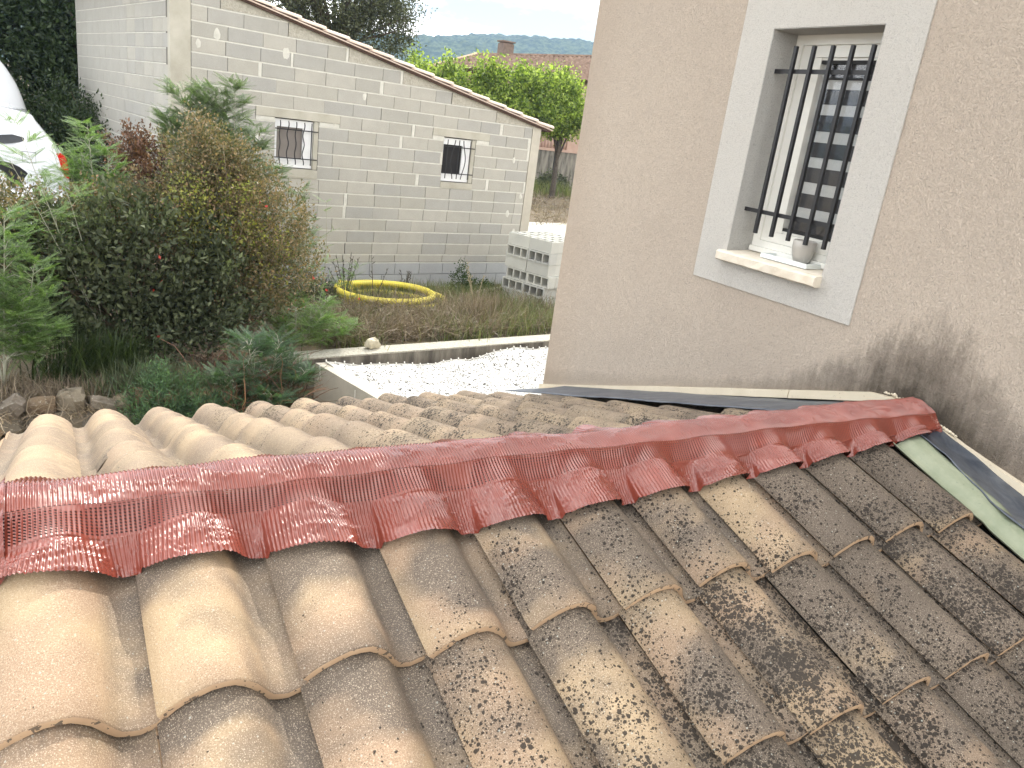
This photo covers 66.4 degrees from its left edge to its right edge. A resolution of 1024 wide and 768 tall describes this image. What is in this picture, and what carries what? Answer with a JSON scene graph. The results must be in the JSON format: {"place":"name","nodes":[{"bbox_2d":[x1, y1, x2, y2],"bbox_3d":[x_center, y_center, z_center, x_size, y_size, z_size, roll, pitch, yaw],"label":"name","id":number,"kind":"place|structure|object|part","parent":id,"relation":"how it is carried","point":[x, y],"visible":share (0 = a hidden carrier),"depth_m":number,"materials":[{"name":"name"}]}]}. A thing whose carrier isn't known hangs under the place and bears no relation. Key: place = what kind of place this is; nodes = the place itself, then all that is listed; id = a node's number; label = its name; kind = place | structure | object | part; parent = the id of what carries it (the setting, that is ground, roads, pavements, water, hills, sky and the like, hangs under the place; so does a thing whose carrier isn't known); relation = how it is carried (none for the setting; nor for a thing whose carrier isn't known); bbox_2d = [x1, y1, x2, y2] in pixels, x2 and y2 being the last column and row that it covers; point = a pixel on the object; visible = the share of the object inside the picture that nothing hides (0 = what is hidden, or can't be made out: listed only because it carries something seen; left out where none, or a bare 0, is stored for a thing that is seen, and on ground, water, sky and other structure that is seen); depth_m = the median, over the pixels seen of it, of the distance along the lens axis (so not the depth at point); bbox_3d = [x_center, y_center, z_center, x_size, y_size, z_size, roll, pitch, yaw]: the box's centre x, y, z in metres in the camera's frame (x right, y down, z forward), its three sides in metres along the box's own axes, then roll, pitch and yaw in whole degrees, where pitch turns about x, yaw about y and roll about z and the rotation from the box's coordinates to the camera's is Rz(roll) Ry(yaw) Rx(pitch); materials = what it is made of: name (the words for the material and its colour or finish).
{"place":"outdoors","nodes":[
{"label":"outdoors","id":0,"kind":"place"},
{"bbox_2d":[0,60,570,398],"bbox_3d":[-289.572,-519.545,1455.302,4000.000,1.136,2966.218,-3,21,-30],"label":"garden ground","id":1,"kind":"structure","parent":0,"point":[310,347],"depth_m":10.15,"materials":[{"name":"soil"}]},
{"bbox_2d":[0,61,26,109],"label":"parked van","id":2,"kind":"object","parent":1,"relation":"on","point":[10,93],"visible":0.38,"depth_m":13.18,"materials":[{"name":"white paint"}]},
{"bbox_2d":[0,170,68,271],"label":"parked city car","id":3,"kind":"object","parent":1,"relation":"on","point":[26,185],"visible":0.03,"depth_m":9.95,"materials":[{"name":"white paint"}]},
{"bbox_2d":[0,103,69,191],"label":"parked car","id":4,"kind":"object","parent":1,"relation":"on","point":[10,136],"visible":0.49,"depth_m":10.86,"materials":[{"name":"white paint"}]},
{"bbox_3d":[-7.106,-3.447,10.599,0.832,0.426,0.143,-5,22,-34],"label":"side window","id":5,"kind":"part","parent":4,"relation":"part of","materials":[{"name":"glass"}]},
{"bbox_2d":[0,195,75,384],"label":"mimosa sapling","id":6,"kind":"object","parent":1,"relation":"on","point":[18,314],"visible":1,"depth_m":6.83,"materials":[{"name":"green plant"}]},
{"bbox_2d":[0,0,80,157],"bbox_3d":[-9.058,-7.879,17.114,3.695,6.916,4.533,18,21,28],"label":"evergreen tree","id":7,"kind":"object","parent":1,"relation":"on","point":[59,10],"visible":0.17,"depth_m":16.03,"materials":[{"name":"green plant"}]},
{"bbox_2d":[0,109,104,332],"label":"mimosa sapling","id":8,"kind":"object","parent":1,"relation":"on","point":[41,199],"visible":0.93,"depth_m":7.14,"materials":[{"name":"green plant"}]},
{"bbox_2d":[14,62,126,184],"bbox_3d":[-7.642,-4.370,14.273,4.348,2.658,2.330,19,22,32],"label":"ivy bush","id":9,"kind":"object","parent":1,"relation":"on","point":[81,113],"visible":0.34,"depth_m":14.23,"materials":[{"name":"green plant"}]},
{"bbox_2d":[43,116,137,271],"bbox_3d":[-4.485,-1.779,8.460,0.830,2.126,1.056,15,20,21],"label":"mimosa sapling","id":10,"kind":"object","parent":1,"relation":"on","point":[79,163],"visible":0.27,"depth_m":8.23,"materials":[{"name":"green plant"}]},
{"bbox_2d":[0,353,183,432],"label":"dry twigs","id":11,"kind":"object","parent":1,"relation":"on","point":[46,412],"visible":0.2,"depth_m":6.78,"materials":[{"name":"brown plant"}]},
{"bbox_2d":[7,313,183,389],"bbox_3d":[-3.953,-0.331,7.406,1.556,0.689,1.387,-9,24,-41],"label":"iris clump","id":12,"kind":"object","parent":1,"relation":"on","point":[77,356],"visible":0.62,"depth_m":7.32,"materials":[{"name":"green plant"}]},
{"bbox_2d":[0,361,201,415],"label":"dry grass","id":13,"kind":"structure","parent":1,"relation":"on","point":[40,391],"depth_m":7.02,"materials":[{"name":"brown plant"}]},
{"bbox_2d":[0,161,218,341],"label":"rusty shrub","id":14,"kind":"object","parent":1,"relation":"on","point":[8,196],"visible":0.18,"depth_m":7.90,"materials":[{"name":"green plant"}]},
{"bbox_2d":[97,117,186,270],"bbox_3d":[-4.215,-2.330,9.990,1.859,1.967,1.176,-3,21,-30],"label":"dried shrub","id":15,"kind":"object","parent":1,"relation":"on","point":[135,149],"visible":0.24,"depth_m":9.48,"materials":[{"name":"red plant"}]},
{"bbox_2d":[0,174,284,373],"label":"laurel shrub","id":16,"kind":"object","parent":1,"relation":"on","point":[169,308],"visible":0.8,"depth_m":7.86,"materials":[{"name":"green plant"}]},
{"bbox_2d":[153,179,359,336],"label":"red berries","id":17,"kind":"object","parent":16,"relation":"attached to","point":[159,256],"visible":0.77,"depth_m":8.42,"materials":[{"name":"red plant"}]},
{"bbox_2d":[106,354,258,424],"bbox_3d":[-3.015,0.266,7.276,1.606,1.104,0.836,-3,21,-30],"label":"broom bush","id":18,"kind":"object","parent":1,"relation":"on","point":[161,383],"visible":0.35,"depth_m":7.11,"materials":[{"name":"green plant"}]},
{"bbox_2d":[147,71,292,253],"bbox_3d":[-3.475,-2.187,9.413,1.606,2.958,1.072,4,19,-11],"label":"mimosa sapling","id":19,"kind":"object","parent":1,"relation":"on","point":[204,98],"visible":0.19,"depth_m":8.96,"materials":[{"name":"green plant"}]},
{"bbox_2d":[145,150,301,355],"bbox_3d":[-3.069,-1.352,8.570,0.905,2.274,1.648,23,24,39],"label":"yellowing shrub","id":20,"kind":"object","parent":1,"relation":"on","point":[225,214],"visible":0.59,"depth_m":8.28,"materials":[{"name":"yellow plant"}]},
{"bbox_2d":[121,98,341,345],"bbox_3d":[-3.134,-1.699,8.783,2.389,2.810,1.570,-3,21,-30],"label":"rusty shrub","id":21,"kind":"object","parent":1,"relation":"on","point":[213,155],"visible":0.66,"depth_m":8.52,"materials":[{"name":"brown plant"}]},
{"bbox_2d":[148,328,343,412],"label":"dark undergrowth","id":22,"kind":"object","parent":1,"relation":"on","point":[305,388],"visible":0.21,"depth_m":7.87,"materials":[{"name":"green plant"}]},
{"bbox_2d":[196,320,328,411],"bbox_3d":[-2.435,0.003,7.690,1.321,1.188,1.314,-3,21,-30],"label":"mimosa bush","id":23,"kind":"object","parent":1,"relation":"on","point":[258,347],"visible":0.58,"depth_m":7.71,"materials":[{"name":"green plant"}]},
{"bbox_2d":[263,180,322,329],"bbox_3d":[-2.822,-1.552,9.706,0.946,1.948,0.634,5,18,-8],"label":"mimosa sapling","id":24,"kind":"object","parent":1,"relation":"on","point":[312,230],"visible":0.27,"depth_m":9.69,"materials":[{"name":"plant"}]},
{"bbox_2d":[261,286,366,348],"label":"mimosa bush","id":25,"kind":"object","parent":1,"relation":"on","point":[319,320],"visible":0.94,"depth_m":9.51,"materials":[{"name":"green plant"}]},
{"bbox_2d":[75,0,553,289],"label":"block garage","id":26,"kind":"structure","parent":1,"relation":"on","point":[418,173],"depth_m":12.88,"materials":[{"name":"concrete"}]},
{"bbox_2d":[274,118,312,168],"bbox_3d":[-3.382,-3.711,12.086,0.608,0.702,0.039,-7,23,-38],"label":"window","id":27,"kind":"structure","parent":26,"relation":"in","point":[284,122],"depth_m":12.09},
{"bbox_2d":[441,137,470,181],"bbox_3d":[-1.016,-3.985,13.927,0.585,0.733,0.039,-7,23,-38],"label":"window","id":28,"kind":"structure","parent":26,"relation":"in","point":[461,160],"depth_m":13.94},
{"bbox_2d":[287,257,342,303],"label":"grey bush","id":29,"kind":"object","parent":1,"relation":"on","point":[331,290],"visible":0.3,"depth_m":11.82,"materials":[{"name":"brown plant"}]},
{"bbox_2d":[300,195,340,307],"bbox_3d":[-2.587,-1.628,10.512,0.599,1.741,0.642,21,23,35],"label":"mimosa sapling","id":30,"kind":"object","parent":1,"relation":"on","point":[326,209],"visible":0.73,"depth_m":10.46,"materials":[{"name":"green plant"}]},
{"bbox_2d":[328,252,358,290],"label":"dead stalk","id":31,"kind":"object","parent":1,"relation":"on","point":[344,272],"visible":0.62,"depth_m":12.26,"materials":[{"name":"brown plant"}]},
{"bbox_2d":[332,259,365,304],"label":"mimosa sapling","id":32,"kind":"object","parent":1,"relation":"on","point":[343,278],"visible":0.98,"depth_m":11.42,"materials":[{"name":"green plant"}]},
{"bbox_2d":[265,0,437,61],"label":"holm oak","id":33,"kind":"object","parent":1,"relation":"on","point":[351,21],"visible":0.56,"depth_m":20.93,"materials":[{"name":"green plant"}]},
{"bbox_2d":[369,255,387,296],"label":"dead stalk","id":34,"kind":"object","parent":1,"relation":"on","point":[372,280],"visible":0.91,"depth_m":12.34,"materials":[{"name":"brown plant"}]},
{"bbox_2d":[333,279,443,309],"bbox_3d":[-1.921,-1.411,12.478,1.838,0.273,1.602,2,19,-16],"label":"yellow drain pipe","id":35,"kind":"object","parent":1,"relation":"on","point":[384,282],"visible":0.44,"depth_m":12.69,"materials":[{"name":"yellow plastic"}]},
{"bbox_2d":[264,275,513,307],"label":"wall weeds","id":36,"kind":"object","parent":1,"relation":"on","point":[446,287],"depth_m":13.37,"materials":[{"name":"plant"}]},
{"bbox_2d":[286,279,510,348],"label":"dry brambles","id":37,"kind":"object","parent":1,"relation":"on","point":[407,326],"visible":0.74,"depth_m":11.08,"materials":[{"name":"brown plant"}]},
{"bbox_2d":[399,271,411,291],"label":"dead stalk","id":38,"kind":"object","parent":1,"relation":"on","point":[408,277],"visible":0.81,"depth_m":13.05,"materials":[{"name":"brown plant"}]},
{"bbox_2d":[403,41,464,85],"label":"mulberry tree","id":39,"kind":"object","parent":1,"relation":"on","point":[446,68],"visible":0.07,"depth_m":30.12,"materials":[{"name":"green plant"}]},
{"bbox_2d":[435,48,503,101],"bbox_3d":[-2.006,-10.694,32.027,3.395,5.814,2.840,-3,21,-30],"label":"mulberry tree","id":40,"kind":"object","parent":1,"relation":"on","point":[476,84],"visible":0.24,"depth_m":31.45,"materials":[{"name":"green plant"}]},
{"bbox_2d":[447,258,493,289],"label":"fir seedling","id":41,"kind":"object","parent":1,"relation":"on","point":[463,275],"visible":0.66,"depth_m":13.94,"materials":[{"name":"green plant"}]},
{"bbox_2d":[466,261,484,297],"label":"dead stalk","id":42,"kind":"object","parent":1,"relation":"on","point":[470,279],"visible":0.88,"depth_m":12.80,"materials":[{"name":"plant"}]},
{"bbox_2d":[442,286,523,327],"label":"straw grass","id":43,"kind":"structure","parent":1,"relation":"on","point":[493,303],"depth_m":12.12,"materials":[{"name":"brown plant"}]},
{"bbox_2d":[425,40,591,147],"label":"tiled farmhouse","id":44,"kind":"object","parent":1,"relation":"on","point":[579,62],"visible":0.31,"depth_m":45.51,"materials":[{"name":"tile"}]},
{"bbox_2d":[482,49,536,117],"bbox_3d":[-0.603,-10.936,33.166,3.289,5.926,2.913,-3,21,-30],"label":"mulberry tree","id":45,"kind":"object","parent":1,"relation":"on","point":[510,96],"visible":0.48,"depth_m":32.19,"materials":[{"name":"green plant"}]},
{"bbox_2d":[503,287,522,299],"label":"hollow block","id":46,"kind":"object","parent":1,"relation":"on","point":[509,291],"depth_m":14.04,"materials":[{"name":"concrete"}]},
{"bbox_2d":[501,276,522,292],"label":"hollow block","id":47,"kind":"object","parent":46,"relation":"on","point":[514,283],"depth_m":14.02,"materials":[{"name":"concrete"}]},
{"bbox_2d":[506,266,527,282],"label":"hollow block","id":48,"kind":"object","parent":47,"relation":"on","point":[516,274],"depth_m":13.93,"materials":[{"name":"concrete"}]},
{"bbox_2d":[505,254,526,270],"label":"hollow block","id":49,"kind":"object","parent":48,"relation":"on","point":[515,262],"depth_m":13.84,"materials":[{"name":"concrete"}]},
{"bbox_2d":[506,243,529,259],"bbox_3d":[0.156,-2.347,13.828,0.495,0.195,0.195,22,23,38],"label":"hollow block","id":50,"kind":"object","parent":49,"relation":"on","point":[517,251],"depth_m":13.81,"materials":[{"name":"concrete"}]},
{"bbox_2d":[508,232,535,247],"bbox_3d":[0.191,-2.539,13.784,0.495,0.195,0.195,22,23,38],"label":"hollow block","id":51,"kind":"object","parent":50,"relation":"on","point":[519,239],"depth_m":13.72,"materials":[{"name":"concrete"}]},
{"bbox_2d":[523,294,549,304],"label":"hollow block","id":52,"kind":"object","parent":1,"relation":"on","point":[536,300],"depth_m":13.65,"materials":[{"name":"concrete"}]},
{"bbox_2d":[522,282,550,299],"bbox_3d":[0.431,-1.637,13.724,0.495,0.195,0.195,22,23,38],"label":"hollow block","id":53,"kind":"object","parent":52,"relation":"on","point":[531,287],"depth_m":13.67,"materials":[{"name":"concrete"}]},
{"bbox_2d":[526,272,555,288],"bbox_3d":[0.508,-1.813,13.645,0.495,0.195,0.195,22,23,38],"label":"hollow block","id":54,"kind":"object","parent":53,"relation":"on","point":[541,281],"depth_m":13.58,"materials":[{"name":"concrete"}]},
{"bbox_2d":[526,260,555,276],"bbox_3d":[0.504,-2.014,13.607,0.495,0.195,0.195,22,23,38],"label":"hollow block","id":55,"kind":"object","parent":54,"relation":"on","point":[540,269],"depth_m":13.50,"materials":[{"name":"concrete"}]},
{"bbox_2d":[527,249,557,265],"bbox_3d":[0.525,-2.196,13.525,0.495,0.195,0.195,22,23,38],"label":"hollow block","id":56,"kind":"object","parent":55,"relation":"on","point":[544,258],"depth_m":13.46,"materials":[{"name":"concrete"}]},
{"bbox_2d":[529,237,559,253],"bbox_3d":[0.557,-2.388,13.476,0.495,0.195,0.195,22,23,38],"label":"hollow block","id":57,"kind":"object","parent":56,"relation":"on","point":[544,245],"depth_m":13.38,"materials":[{"name":"concrete"}]},
{"bbox_2d":[513,58,573,141],"bbox_3d":[0.836,-11.075,34.217,3.424,5.888,2.919,-3,21,-30],"label":"mulberry tree","id":58,"kind":"object","parent":1,"relation":"on","point":[546,108],"visible":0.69,"depth_m":33.32,"materials":[{"name":"green plant"}]},
{"bbox_2d":[528,222,566,235],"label":"concrete path","id":59,"kind":"structure","parent":1,"relation":"on","point":[557,228],"depth_m":24.65,"materials":[{"name":"white concrete"}]},
{"bbox_2d":[530,187,570,224],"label":"slope litter","id":60,"kind":"object","parent":1,"relation":"on","point":[555,198],"visible":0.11,"depth_m":29.94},
{"bbox_2d":[533,179,571,200],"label":"slope grass","id":61,"kind":"structure","parent":1,"relation":"on","point":[563,191],"depth_m":37.01,"materials":[{"name":"green plant"}]},
{"bbox_2d":[534,168,571,193],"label":"bush","id":62,"kind":"object","parent":1,"relation":"on","point":[545,177],"visible":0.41,"depth_m":38.13,"materials":[{"name":"green plant"}]},
{"bbox_2d":[535,130,579,189],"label":"boundary wall","id":63,"kind":"structure","parent":1,"relation":"on","point":[566,162],"depth_m":41.72,"materials":[{"name":"concrete"}]},
{"bbox_2d":[541,59,586,198],"bbox_3d":[2.243,-11.316,35.242,3.547,6.060,2.722,-3,21,-30],"label":"mulberry tree","id":64,"kind":"object","parent":1,"relation":"on","point":[576,102],"visible":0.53,"depth_m":34.48,"materials":[{"name":"green plant"}]},
{"bbox_2d":[1,12,593,64],"bbox_3d":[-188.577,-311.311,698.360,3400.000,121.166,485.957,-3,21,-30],"label":"wooded hills","id":65,"kind":"structure","parent":0,"point":[464,44],"depth_m":840.42,"materials":[{"name":"green plant"}]},
{"bbox_2d":[289,279,555,350],"bbox_3d":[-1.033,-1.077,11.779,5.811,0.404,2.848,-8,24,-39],"label":"yard grass","id":66,"kind":"structure","parent":0,"point":[521,309],"depth_m":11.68,"materials":[{"name":"brown plant"}]},
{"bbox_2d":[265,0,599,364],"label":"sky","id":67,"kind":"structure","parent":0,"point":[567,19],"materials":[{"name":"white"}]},
{"bbox_2d":[520,232,543,236],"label":"hollow block","id":68,"kind":"object","parent":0,"point":[531,234],"depth_m":13.93,"materials":[{"name":"concrete"}]},
{"bbox_2d":[540,237,563,253],"bbox_3d":[0.688,-2.421,13.628,0.495,0.195,0.195,22,23,38],"label":"hollow block","id":69,"kind":"object","parent":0,"point":[561,245],"depth_m":13.48,"materials":[{"name":"concrete"}]},
{"bbox_2d":[539,231,564,236],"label":"hollow block","id":70,"kind":"object","parent":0,"point":[552,233],"depth_m":14.38,"materials":[{"name":"concrete"}]},
{"label":"lower yard","id":71,"kind":"structure","parent":0,"visible":0},
{"bbox_2d":[0,345,262,440],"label":"dry stone wall","id":72,"kind":"structure","parent":71,"relation":"on","point":[76,393],"depth_m":6.77,"materials":[{"name":"stone"}]},
{"bbox_2d":[53,343,268,422],"bbox_3d":[-3.296,0.049,7.367,2.080,0.664,1.519,-3,21,-30],"label":"rosemary tuft","id":73,"kind":"object","parent":72,"relation":"on","point":[132,370],"visible":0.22,"depth_m":7.27,"materials":[{"name":"green plant"}]},
{"bbox_2d":[314,362,384,403],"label":"side yard wall","id":74,"kind":"structure","parent":71,"relation":"on","point":[342,380],"depth_m":8.97,"materials":[{"name":"concrete"}]},
{"bbox_2d":[279,334,549,397],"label":"concrete wall","id":75,"kind":"structure","parent":71,"relation":"on","point":[426,353],"depth_m":10.27,"materials":[{"name":"grey concrete"}]},
{"bbox_2d":[364,337,380,349],"bbox_3d":[-1.767,-0.511,9.888,0.122,0.159,0.210,30,20,25],"label":"limestone lump","id":76,"kind":"object","parent":75,"relation":"on","point":[372,343],"visible":1,"depth_m":9.83,"materials":[{"name":"beige stone"}]},
{"bbox_2d":[317,345,547,397],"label":"white gravel","id":77,"kind":"object","parent":71,"relation":"on","point":[499,377],"visible":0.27,"depth_m":9.93,"materials":[{"name":"white gravel"}]},
{"bbox_2d":[0,390,1023,767],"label":"tiled roof annex","id":78,"kind":"object","parent":71,"relation":"on","point":[864,608],"visible":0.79,"depth_m":1.63,"materials":[{"name":"tile"}]},
{"bbox_2d":[176,459,188,465],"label":"dry leaf litter","id":79,"kind":"object","parent":78,"relation":"on","point":[182,463],"visible":0.14,"depth_m":2.19,"materials":[{"name":"brown plant"}]},
{"bbox_2d":[0,397,942,583],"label":"ridge flashing roll","id":80,"kind":"object","parent":78,"relation":"on","point":[99,531],"visible":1,"depth_m":1.75,"materials":[{"name":"red paint"}]},
{"bbox_2d":[505,0,1023,560],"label":"rendered house","id":81,"kind":"structure","parent":71,"relation":"on","point":[873,150],"depth_m":3.35,"materials":[{"name":"paint"}]},
{"bbox_2d":[760,252,821,269],"bbox_3d":[1.243,-0.548,3.478,0.115,0.020,0.262,-3,21,-30],"label":"saucer tray","id":82,"kind":"object","parent":81,"relation":"on","point":[772,256],"visible":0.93,"depth_m":3.42,"materials":[{"name":"white ceramic"}]},
{"bbox_2d":[792,239,816,263],"bbox_3d":[1.274,-0.576,3.425,0.100,0.104,0.100,-3,21,-30],"label":"flower pot","id":83,"kind":"object","parent":82,"relation":"on","point":[801,253],"visible":0.8,"depth_m":3.39,"materials":[{"name":"grey ceramic"}]},
{"bbox_2d":[749,33,882,268],"bbox_3d":[1.358,-1.004,3.395,0.088,0.949,0.551,-3,21,-30],"label":"window","id":84,"kind":"structure","parent":81,"relation":"in","point":[761,242],"depth_m":3.45,"materials":[{"name":"white plastic"}]},
{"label":"hollow block","id":85,"kind":"object","parent":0,"visible":0},
{"bbox_2d":[550,288,556,298],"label":"hollow block","id":86,"kind":"object","parent":85,"relation":"on","point":[553,291],"depth_m":13.71,"materials":[{"name":"concrete"}]},
{"bbox_2d":[555,276,558,287],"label":"hollow block","id":87,"kind":"object","parent":86,"relation":"on","point":[556,283],"depth_m":13.57,"materials":[{"name":"concrete"}]},
{"bbox_2d":[555,265,560,275],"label":"hollow block","id":88,"kind":"object","parent":87,"relation":"on","point":[557,271],"depth_m":13.57,"materials":[{"name":"concrete"}]},
{"bbox_2d":[556,253,561,264],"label":"hollow block","id":89,"kind":"object","parent":88,"relation":"on","point":[559,258],"depth_m":13.51,"materials":[{"name":"concrete"}]},
{"label":"hollow block","id":90,"kind":"object","parent":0,"visible":0},
{"bbox_2d":[528,232,551,236],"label":"hollow block","id":91,"kind":"object","parent":90,"relation":"on","point":[539,234],"depth_m":14.07,"materials":[{"name":"concrete"}]},
{"label":"hollow block","id":92,"kind":"object","parent":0,"visible":0},
{"bbox_2d":[535,231,558,236],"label":"hollow block","id":93,"kind":"object","parent":92,"relation":"on","point":[546,234],"depth_m":14.23,"materials":[{"name":"concrete"}]}
]}

